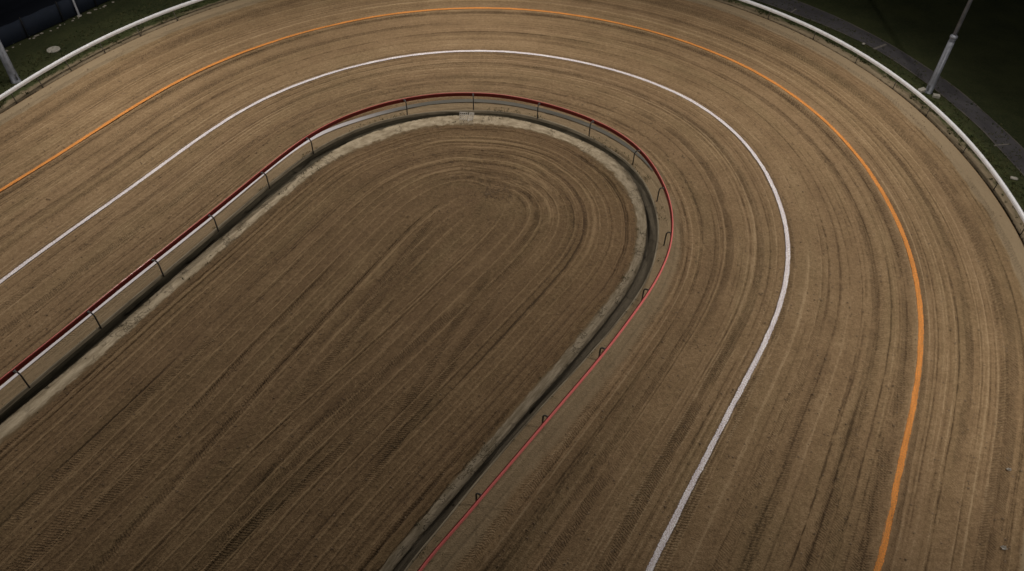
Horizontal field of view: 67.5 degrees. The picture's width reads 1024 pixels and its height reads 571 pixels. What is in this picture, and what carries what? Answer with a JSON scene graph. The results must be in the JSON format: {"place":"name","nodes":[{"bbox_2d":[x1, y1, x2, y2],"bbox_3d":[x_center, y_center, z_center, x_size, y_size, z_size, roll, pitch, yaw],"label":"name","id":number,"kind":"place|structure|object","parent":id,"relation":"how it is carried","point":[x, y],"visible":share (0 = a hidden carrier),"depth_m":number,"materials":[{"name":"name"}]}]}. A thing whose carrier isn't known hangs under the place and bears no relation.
{"place":"outdoors","nodes":[
{"label":"outdoors","id":0,"kind":"place"},
{"bbox_2d":[0,126,635,570],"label":"infield","id":1,"kind":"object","parent":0,"point":[180,518],"visible":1,"depth_m":32.67,"materials":[{"name":"brown soil"}]},
{"bbox_2d":[0,0,1023,570],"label":"track surface","id":2,"kind":"object","parent":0,"point":[888,132],"visible":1,"depth_m":38.16,"materials":[{"name":"brown soil"}]},
{"bbox_2d":[0,115,646,570],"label":"drain strip","id":3,"kind":"object","parent":2,"relation":"on","point":[26,413],"visible":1,"depth_m":35.65,"materials":[{"name":"grey concrete"}]},
{"bbox_2d":[2,107,666,561],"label":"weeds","id":4,"kind":"object","parent":3,"relation":"on","point":[434,121],"visible":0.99,"depth_m":43.00,"materials":[{"name":"green plant"}]},
{"bbox_2d":[460,112,473,120],"bbox_3d":[-2.707,-10.090,45.953,0.886,0.655,0.307,2,45,0],"label":"drain grate","id":5,"kind":"object","parent":3,"relation":"on","point":[465,114],"visible":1,"depth_m":45.92,"materials":[{"name":"metal"}]},
{"bbox_2d":[0,99,652,389],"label":"rail strip","id":6,"kind":"object","parent":2,"relation":"on","point":[339,126],"visible":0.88,"depth_m":44.86,"materials":[{"name":"red metal"}]},
{"bbox_2d":[0,113,656,570],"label":"drain channel","id":7,"kind":"object","parent":2,"relation":"in","point":[500,447],"visible":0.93,"depth_m":35.88,"materials":[{"name":"concrete"}]},
{"bbox_2d":[0,110,658,570],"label":"drain kerb","id":8,"kind":"structure","parent":7,"relation":"on","point":[118,312],"depth_m":37.91,"materials":[{"name":"concrete"}]},
{"bbox_2d":[0,92,672,570],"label":"rail","id":9,"kind":"object","parent":2,"relation":"on","point":[180,238],"visible":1,"depth_m":36.46,"materials":[{"name":"red metal"}]},
{"bbox_2d":[0,50,789,570],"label":"lane line","id":10,"kind":"object","parent":2,"relation":"on","point":[708,452],"visible":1,"depth_m":37.84,"materials":[{"name":"white paint"}]},
{"bbox_2d":[0,7,923,570],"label":"lane line","id":11,"kind":"object","parent":2,"relation":"on","point":[908,427],"visible":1,"depth_m":40.69,"materials":[{"name":"orange paint"}]},
{"bbox_2d":[0,0,1023,570],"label":"clods","id":12,"kind":"object","parent":2,"relation":"on","point":[520,284],"visible":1,"depth_m":37.35,"materials":[{"name":"soil"}]},
{"bbox_2d":[0,0,1023,191],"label":"ground","id":13,"kind":"structure","parent":0,"point":[983,68],"depth_m":53.63,"materials":[{"name":"green plant"}]},
{"bbox_2d":[0,41,20,83],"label":"floodlight mast","id":14,"kind":"object","parent":13,"relation":"on","point":[10,70],"visible":0.94,"depth_m":47.28,"materials":[{"name":"metal"}]},
{"bbox_2d":[46,46,59,52],"bbox_3d":[-30.481,-15.652,50.984,0.840,0.180,0.840,2,45,0],"label":"manhole cover","id":15,"kind":"object","parent":13,"relation":"on","point":[53,49],"visible":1,"depth_m":50.88,"materials":[{"name":"concrete"}]},
{"bbox_2d":[0,0,107,47],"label":"fence","id":16,"kind":"object","parent":13,"relation":"on","point":[22,28],"visible":0.99,"depth_m":52.38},
{"bbox_2d":[5,1,113,51],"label":"rubble","id":17,"kind":"object","parent":13,"relation":"on","point":[60,25],"visible":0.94,"depth_m":53.28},
{"bbox_2d":[72,0,81,16],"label":"lamp post","id":18,"kind":"object","parent":13,"relation":"on","point":[78,13],"visible":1,"depth_m":54.01,"materials":[{"name":"metal"}]},
{"bbox_2d":[0,0,1023,243],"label":"verge","id":19,"kind":"structure","parent":13,"relation":"on","point":[934,119],"depth_m":49.48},
{"bbox_2d":[0,0,1023,234],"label":"rail","id":20,"kind":"object","parent":19,"relation":"on","point":[984,160],"visible":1,"depth_m":48.98,"materials":[{"name":"white metal"}]},
{"bbox_2d":[0,0,1023,229],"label":"grass tufts","id":21,"kind":"object","parent":19,"relation":"on","point":[988,153],"visible":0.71,"depth_m":50.16,"materials":[{"name":"green plant"}]},
{"bbox_2d":[917,87,925,92],"bbox_3d":[26.375,-12.559,49.328,0.520,0.226,0.304,-20,49,-20],"label":"concrete block","id":22,"kind":"object","parent":19,"relation":"on","point":[922,89],"depth_m":49.21,"materials":[{"name":"grey concrete"}]},
{"bbox_2d":[925,0,972,93],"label":"floodlight mast","id":23,"kind":"object","parent":19,"relation":"on","point":[930,87],"visible":1,"depth_m":47.28,"materials":[{"name":"metal"}]},
{"bbox_2d":[932,93,939,98],"bbox_3d":[27.062,-12.084,48.894,0.420,0.208,0.285,14,47,12],"label":"concrete block","id":24,"kind":"object","parent":13,"relation":"on","point":[934,95],"depth_m":48.81,"materials":[{"name":"grey concrete"}]},
{"bbox_2d":[757,0,1023,174],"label":"path","id":25,"kind":"structure","parent":0,"point":[981,122],"depth_m":51.13,"materials":[{"name":"grey gravel"}]}
]}

